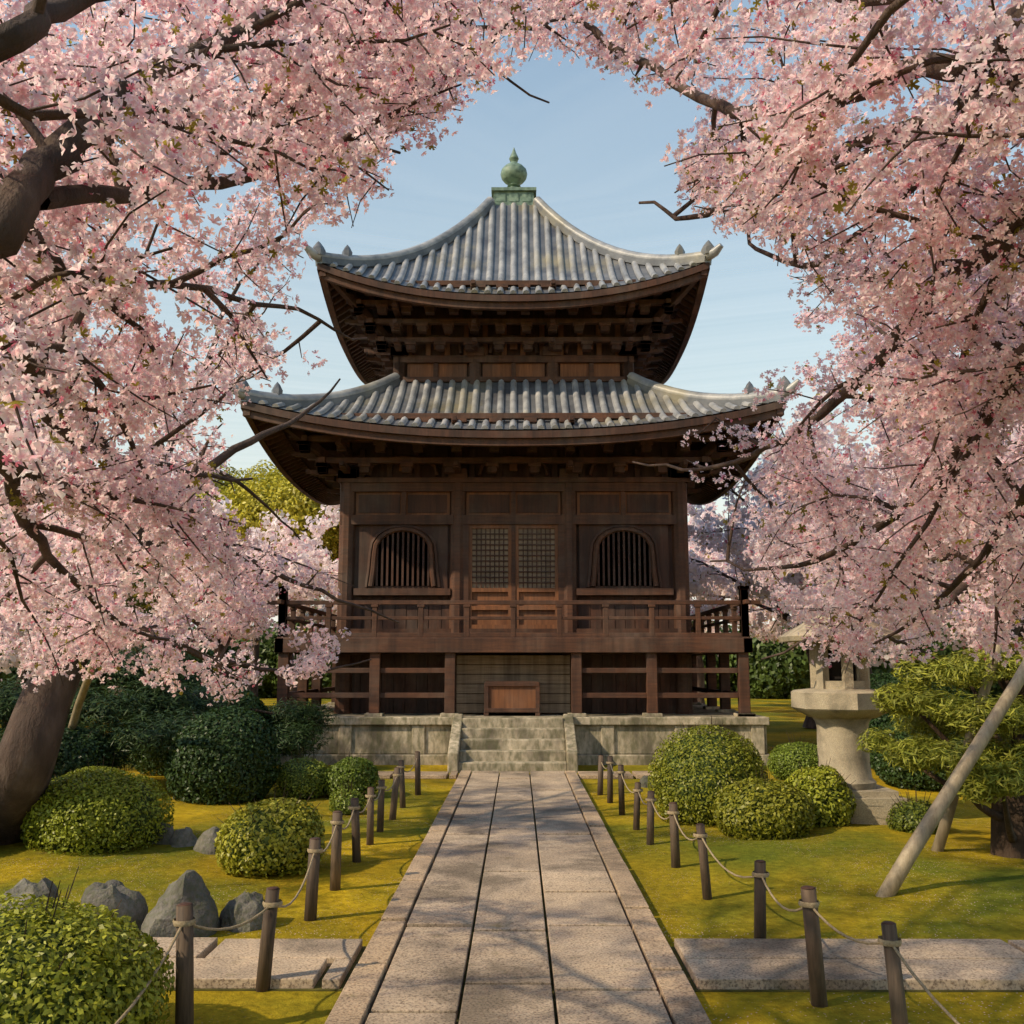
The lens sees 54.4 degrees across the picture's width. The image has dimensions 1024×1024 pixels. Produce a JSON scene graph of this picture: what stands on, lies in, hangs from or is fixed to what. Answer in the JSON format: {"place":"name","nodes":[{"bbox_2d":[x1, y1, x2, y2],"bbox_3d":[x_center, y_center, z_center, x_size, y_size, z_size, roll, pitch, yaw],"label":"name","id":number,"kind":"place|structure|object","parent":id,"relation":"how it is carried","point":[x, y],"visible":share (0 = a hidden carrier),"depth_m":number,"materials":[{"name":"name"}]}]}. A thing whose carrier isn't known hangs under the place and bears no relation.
{"place":"outdoors","nodes":[
{"label":"outdoors","id":0,"kind":"place"},
{"bbox_2d":[15,467,109,689],"bbox_3d":[-17.214,2.412,33.434,8.974,8.707,8.113,0,-9,0],"label":"tree","id":1,"kind":"object","parent":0,"point":[21,677],"depth_m":33.48,"materials":[{"name":"plant"}]},
{"bbox_2d":[7,459,175,695],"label":"cherry blossoms","id":2,"kind":"object","parent":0,"point":[132,647],"depth_m":24.16,"materials":[{"name":"pink plant"}]},
{"bbox_2d":[0,0,617,705],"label":"cherry","id":3,"kind":"object","parent":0,"point":[422,68],"depth_m":3.46,"materials":[{"name":"pink plant"}]},
{"bbox_2d":[305,583,336,632],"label":"cherry tree","id":4,"kind":"object","parent":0,"point":[322,607],"depth_m":40.05,"materials":[{"name":"pink plant"}]},
{"bbox_2d":[0,697,1023,1023],"bbox_3d":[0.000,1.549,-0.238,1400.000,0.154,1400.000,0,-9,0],"label":"ground moss","id":5,"kind":"object","parent":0,"point":[966,883],"visible":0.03,"depth_m":7.29,"materials":[{"name":"green plant"}]},
{"bbox_2d":[0,877,60,912],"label":"rock","id":6,"kind":"object","parent":5,"relation":"on","point":[38,889],"visible":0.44,"depth_m":5.98,"materials":[{"name":"grey stone"}]},
{"bbox_2d":[0,398,80,680],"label":"cherry blossoms","id":7,"kind":"object","parent":5,"relation":"on","point":[4,665],"depth_m":15.81,"materials":[{"name":"pink plant"}]},
{"bbox_2d":[0,723,117,783],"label":"shrub","id":8,"kind":"object","parent":5,"relation":"on","point":[79,745],"depth_m":11.51,"materials":[{"name":"green plant"}]},
{"bbox_2d":[0,523,159,725],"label":"tree","id":9,"kind":"object","parent":5,"relation":"on","point":[142,604],"depth_m":17.53,"materials":[{"name":"plant"}]},
{"bbox_2d":[0,893,174,1023],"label":"shrub","id":10,"kind":"object","parent":5,"relation":"on","point":[142,956],"depth_m":3.85,"materials":[{"name":"green plant"}]},
{"bbox_2d":[20,866,143,980],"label":"shrub shoots","id":11,"kind":"object","parent":10,"relation":"on","point":[62,907],"visible":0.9,"depth_m":4.03,"materials":[{"name":"green plant"}]},
{"bbox_2d":[20,766,174,855],"bbox_3d":[-3.603,2.583,8.664,1.257,0.731,1.288,0,-9,0],"label":"shrub","id":12,"kind":"object","parent":5,"relation":"on","point":[91,775],"depth_m":8.27,"materials":[{"name":"green plant"}]},
{"bbox_2d":[54,753,157,795],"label":"shrub shoots","id":13,"kind":"object","parent":12,"relation":"on","point":[97,769],"visible":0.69,"depth_m":8.69,"materials":[{"name":"green plant"}]},
{"bbox_2d":[75,880,147,933],"bbox_3d":[-2.436,2.408,6.018,0.474,0.330,0.373,0,-9,0],"label":"rock","id":14,"kind":"object","parent":5,"relation":"on","point":[110,894],"visible":0.52,"depth_m":5.98,"materials":[{"name":"grey stone"}]},
{"bbox_2d":[148,822,173,844],"bbox_3d":[-3.066,2.860,8.735,0.343,0.265,0.261,0,-9,0],"label":"rock","id":15,"kind":"object","parent":5,"relation":"on","point":[166,838],"visible":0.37,"depth_m":8.66,"materials":[{"name":"grey stone"}]},
{"bbox_2d":[0,614,339,770],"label":"shrub","id":16,"kind":"object","parent":5,"relation":"on","point":[150,720],"depth_m":12.86,"materials":[{"name":"green plant"}]},
{"bbox_2d":[140,870,219,936],"bbox_3d":[-1.984,2.376,6.023,0.412,0.396,0.551,-6,-10,33],"label":"rock","id":17,"kind":"object","parent":5,"relation":"on","point":[189,886],"visible":0.71,"depth_m":5.92,"materials":[{"name":"grey stone"}]},
{"bbox_2d":[170,827,197,847],"bbox_3d":[-2.862,2.865,8.678,0.260,0.237,0.273,0,-9,0],"label":"rock","id":18,"kind":"object","parent":5,"relation":"on","point":[186,837],"visible":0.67,"depth_m":8.63,"materials":[{"name":"grey stone"}]},
{"bbox_2d":[48,470,339,678],"bbox_3d":[-8.055,2.162,26.927,9.415,7.193,9.625,0,-9,0],"label":"cherry tree","id":19,"kind":"object","parent":5,"relation":"on","point":[309,552],"depth_m":25.80,"materials":[{"name":"pink plant"}]},
{"bbox_2d":[0,186,399,844],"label":"cherry tree","id":20,"kind":"object","parent":5,"relation":"on","point":[232,620],"depth_m":9.12,"materials":[{"name":"pink plant"}]},
{"bbox_2d":[125,673,278,775],"bbox_3d":[-4.706,3.213,15.204,2.283,1.490,2.235,0,-9,0],"label":"shrub","id":21,"kind":"object","parent":5,"relation":"on","point":[150,766],"depth_m":14.89,"materials":[{"name":"plant"}]},
{"bbox_2d":[193,826,221,854],"bbox_3d":[-2.553,2.837,8.537,0.336,0.250,0.318,-8,-12,42],"label":"rock","id":22,"kind":"object","parent":5,"relation":"on","point":[204,844],"visible":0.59,"depth_m":8.45,"materials":[{"name":"grey stone"}]},
{"bbox_2d":[162,706,281,804],"bbox_3d":[-3.469,2.913,12.028,1.377,1.122,1.368,0,-9,0],"label":"shrub","id":23,"kind":"object","parent":5,"relation":"on","point":[175,766],"depth_m":11.57,"materials":[{"name":"green plant"}]},
{"bbox_2d":[194,459,283,696],"bbox_3d":[-10.664,2.542,39.753,9.632,10.305,7.827,5,-10,-27],"label":"tree","id":24,"kind":"object","parent":5,"relation":"on","point":[236,472],"depth_m":39.89,"materials":[{"name":"green plant"}]},
{"bbox_2d":[219,891,263,931],"bbox_3d":[-1.666,2.484,6.196,0.305,0.235,0.343,3,-9,-17],"label":"rock","id":25,"kind":"object","parent":5,"relation":"on","point":[244,906],"visible":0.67,"depth_m":6.10,"materials":[{"name":"grey stone"}]},
{"bbox_2d":[213,797,325,877],"bbox_3d":[-1.906,2.548,7.858,0.870,0.562,0.865,0,-9,0],"label":"shrub","id":26,"kind":"object","parent":5,"relation":"on","point":[313,821],"depth_m":7.60,"materials":[{"name":"green plant"}]},
{"bbox_2d":[219,783,320,826],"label":"shrub shoots","id":27,"kind":"object","parent":26,"relation":"on","point":[274,800],"visible":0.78,"depth_m":7.94,"materials":[{"name":"green plant"}]},
{"bbox_2d":[212,467,339,708],"bbox_3d":[-6.678,2.357,31.480,6.939,8.196,7.738,0,-9,0],"label":"tree","id":28,"kind":"object","parent":5,"relation":"on","point":[297,505],"depth_m":29.91,"materials":[{"name":"green plant"}]},
{"bbox_2d":[272,756,330,798],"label":"shrub","id":29,"kind":"object","parent":5,"relation":"on","point":[311,772],"depth_m":12.03,"materials":[{"name":"green plant"}]},
{"bbox_2d":[286,746,331,771],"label":"shrub shoots","id":30,"kind":"object","parent":29,"relation":"on","point":[308,757],"visible":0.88,"depth_m":12.33,"materials":[{"name":"green plant"}]},
{"bbox_2d":[329,788,366,814],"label":"shrub","id":31,"kind":"object","parent":5,"relation":"on","point":[334,799],"depth_m":10.76,"materials":[{"name":"green plant"}]},
{"bbox_2d":[339,779,363,796],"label":"shrub shoots","id":32,"kind":"object","parent":31,"relation":"on","point":[350,789],"visible":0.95,"depth_m":10.80,"materials":[{"name":"green plant"}]},
{"bbox_2d":[323,756,379,796],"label":"shrub","id":33,"kind":"object","parent":5,"relation":"on","point":[360,766],"depth_m":12.05,"materials":[{"name":"green plant"}]},
{"bbox_2d":[0,599,1003,698],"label":"hedge","id":34,"kind":"object","parent":5,"relation":"on","point":[756,687],"depth_m":47.53,"materials":[{"name":"green plant"}]},
{"bbox_2d":[274,704,769,772],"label":"stone platform","id":35,"kind":"structure","parent":5,"relation":"on","point":[517,742],"depth_m":16.26,"materials":[{"name":"grey stone"}]},
{"bbox_2d":[484,681,539,715],"bbox_3d":[0.002,3.169,16.945,0.940,0.572,0.560,0,-9,0],"label":"offertory box","id":36,"kind":"object","parent":35,"relation":"on","point":[511,696],"visible":1,"depth_m":16.70,"materials":[{"name":"brown wood"}]},
{"bbox_2d":[334,442,693,713],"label":"temple wall","id":37,"kind":"structure","parent":35,"relation":"on","point":[597,534],"depth_m":17.82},
{"bbox_2d":[226,372,800,428],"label":"pagoda roof tiles","id":38,"kind":"object","parent":37,"relation":"on","point":[393,393],"visible":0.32,"depth_m":18.04,"materials":[{"name":"grey tile"}]},
{"bbox_2d":[393,306,633,384],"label":"upper story wall","id":39,"kind":"structure","parent":38,"relation":"on","point":[420,365],"depth_m":19.21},
{"bbox_2d":[329,275,697,379],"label":"eave brackets","id":40,"kind":"object","parent":39,"relation":"attached to","point":[642,346],"visible":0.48,"depth_m":18.88,"materials":[{"name":"brown wood"}]},
{"bbox_2d":[317,262,709,383],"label":"roof eaves","id":41,"kind":"object","parent":40,"relation":"on","point":[687,311],"visible":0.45,"depth_m":18.14,"materials":[{"name":"brown wood"}]},
{"bbox_2d":[304,196,722,293],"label":"pagoda upper roof tiles","id":42,"kind":"object","parent":41,"relation":"on","point":[539,238],"visible":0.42,"depth_m":19.65,"materials":[{"name":"grey tile"}]},
{"bbox_2d":[491,148,535,204],"bbox_3d":[0.043,-7.278,22.165,1.000,1.830,1.000,0,-9,0],"label":"roof finial","id":43,"kind":"object","parent":42,"relation":"on","point":[513,174],"visible":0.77,"depth_m":21.68,"materials":[{"name":"green metal"}]},
{"bbox_2d":[266,586,760,716],"bbox_3d":[0.043,2.922,20.595,8.360,2.170,8.360,0,-9,0],"label":"veranda","id":44,"kind":"object","parent":37,"relation":"attached to","point":[650,645],"visible":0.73,"depth_m":16.74,"materials":[{"name":"brown wood"}]},
{"bbox_2d":[241,401,785,504],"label":"roof eaves","id":45,"kind":"object","parent":37,"relation":"attached to","point":[278,447],"visible":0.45,"depth_m":16.69,"materials":[{"name":"brown wood"}]},
{"bbox_2d":[267,413,760,494],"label":"roof eave brackets","id":46,"kind":"object","parent":37,"relation":"attached to","point":[333,467],"visible":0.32,"depth_m":17.68,"materials":[{"name":"brown wood"}]},
{"bbox_2d":[175,751,907,1023],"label":"fence posts","id":47,"kind":"object","parent":5,"relation":"on","point":[184,1000],"visible":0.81,"depth_m":5.74,"materials":[{"name":"brown wood"}]},
{"bbox_2d":[115,758,959,1023],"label":"fence rope","id":48,"kind":"object","parent":47,"relation":"attached to","point":[813,906],"visible":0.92,"depth_m":4.84,"materials":[{"name":"beige fabric"}]},
{"bbox_2d":[68,630,1023,897],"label":"tree support poles","id":49,"kind":"object","parent":5,"relation":"on","point":[942,808],"visible":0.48,"depth_m":7.23,"materials":[{"name":"wood"}]},
{"bbox_2d":[128,770,1023,1023],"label":"stone path slabs","id":50,"kind":"structure","parent":5,"relation":"on","point":[614,960],"depth_m":5.47,"materials":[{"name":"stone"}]},
{"bbox_2d":[640,775,652,787],"bbox_3d":[1.796,3.587,13.204,0.290,0.187,0.243,0,-9,0],"label":"rock","id":51,"kind":"object","parent":5,"relation":"on","point":[644,781],"visible":0.45,"depth_m":13.13,"materials":[{"name":"grey stone"}]},
{"bbox_2d":[647,725,767,826],"bbox_3d":[2.044,2.716,10.376,1.267,0.988,1.276,0,-9,0],"label":"shrub","id":52,"kind":"object","parent":5,"relation":"on","point":[754,761],"depth_m":10.04,"materials":[{"name":"green plant"}]},
{"bbox_2d":[662,715,744,748],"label":"shrub shoots","id":53,"kind":"object","parent":52,"relation":"attached to","point":[711,729],"visible":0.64,"depth_m":10.41,"materials":[{"name":"green plant"}]},
{"bbox_2d":[711,777,815,840],"bbox_3d":[2.380,2.795,9.418,0.970,0.545,0.972,0,-9,0],"label":"shrub","id":54,"kind":"object","parent":5,"relation":"on","point":[787,792],"depth_m":9.12,"materials":[{"name":"green plant"}]},
{"bbox_2d":[719,761,801,800],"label":"shrub shoots","id":55,"kind":"object","parent":54,"relation":"attached to","point":[756,777],"visible":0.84,"depth_m":9.39,"materials":[{"name":"green plant"}]},
{"bbox_2d":[767,741,817,780],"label":"shrub","id":56,"kind":"object","parent":5,"relation":"on","point":[771,761],"depth_m":13.79,"materials":[{"name":"green plant"}]},
{"bbox_2d":[767,731,816,752],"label":"shrub shoots","id":57,"kind":"object","parent":56,"relation":"attached to","point":[792,742],"visible":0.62,"depth_m":14.07,"materials":[{"name":"green plant"}]},
{"bbox_2d":[784,764,856,826],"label":"shrub","id":58,"kind":"object","parent":5,"relation":"on","point":[821,773],"depth_m":9.63,"materials":[{"name":"green plant"}]},
{"bbox_2d":[774,755,855,789],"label":"shrub shoots","id":59,"kind":"object","parent":58,"relation":"attached to","point":[818,765],"visible":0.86,"depth_m":9.79,"materials":[{"name":"green plant"}]},
{"bbox_2d":[778,578,907,824],"bbox_3d":[3.443,1.958,10.423,1.109,2.600,1.280,0,-9,0],"label":"stone lantern","id":60,"kind":"object","parent":5,"relation":"on","point":[834,702],"visible":0.58,"depth_m":10.13,"materials":[{"name":"beige stone"}]},
{"bbox_2d":[885,797,938,833],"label":"shrub","id":61,"kind":"object","parent":5,"relation":"on","point":[908,824],"depth_m":9.37,"materials":[{"name":"green plant"}]},
{"bbox_2d":[890,785,931,808],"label":"shrub shoots","id":62,"kind":"object","parent":61,"relation":"attached to","point":[911,797],"visible":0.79,"depth_m":9.50,"materials":[{"name":"green plant"}]},
{"bbox_2d":[868,672,973,764],"bbox_3d":[6.297,3.346,16.123,2.486,1.505,2.464,0,-9,0],"label":"pine foliage","id":63,"kind":"object","parent":5,"relation":"on","point":[877,681],"depth_m":15.58,"materials":[{"name":"green plant"}]},
{"bbox_2d":[855,593,1023,858],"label":"pine","id":64,"kind":"object","parent":5,"relation":"on","point":[920,751],"depth_m":8.16,"materials":[{"name":"green plant"}]},
{"bbox_2d":[870,715,1010,791],"bbox_3d":[5.686,3.106,13.145,1.878,1.070,1.879,0,-9,0],"label":"shrub","id":65,"kind":"object","parent":5,"relation":"on","point":[886,773],"depth_m":12.76,"materials":[{"name":"green plant"}]},
{"bbox_2d":[63,451,974,632],"bbox_3d":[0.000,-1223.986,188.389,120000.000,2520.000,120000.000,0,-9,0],"label":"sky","id":66,"kind":"structure","parent":0,"point":[720,508],"depth_m":15674.74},
{"bbox_2d":[688,450,816,703],"bbox_3d":[6.751,2.115,34.013,11.773,9.427,12.667,0,-9,0],"label":"cherry tree","id":67,"kind":"object","parent":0,"point":[771,637],"depth_m":33.24,"materials":[{"name":"pink plant"}]},
{"bbox_2d":[526,0,1023,673],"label":"cherry","id":68,"kind":"object","parent":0,"point":[752,188],"depth_m":3.83,"materials":[{"name":"pink plant"}]},
{"bbox_2d":[687,432,973,728],"bbox_3d":[7.005,1.678,25.461,10.967,7.693,10.764,-3,-9,17],"label":"cherry tree","id":69,"kind":"object","parent":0,"point":[702,581],"depth_m":25.14,"materials":[{"name":"pink plant"}]},
{"bbox_2d":[741,141,1023,663],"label":"cherry blossoms","id":70,"kind":"object","parent":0,"point":[964,631],"depth_m":9.97,"materials":[{"name":"pink plant"}]},
{"bbox_2d":[752,391,1019,669],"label":"cherry blossoms","id":71,"kind":"object","parent":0,"point":[783,573],"depth_m":17.85,"materials":[{"name":"pink plant"}]},
{"bbox_2d":[763,421,1015,653],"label":"cherry blossoms","id":72,"kind":"object","parent":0,"point":[954,647],"depth_m":23.47,"materials":[{"name":"pink plant"}]}
]}

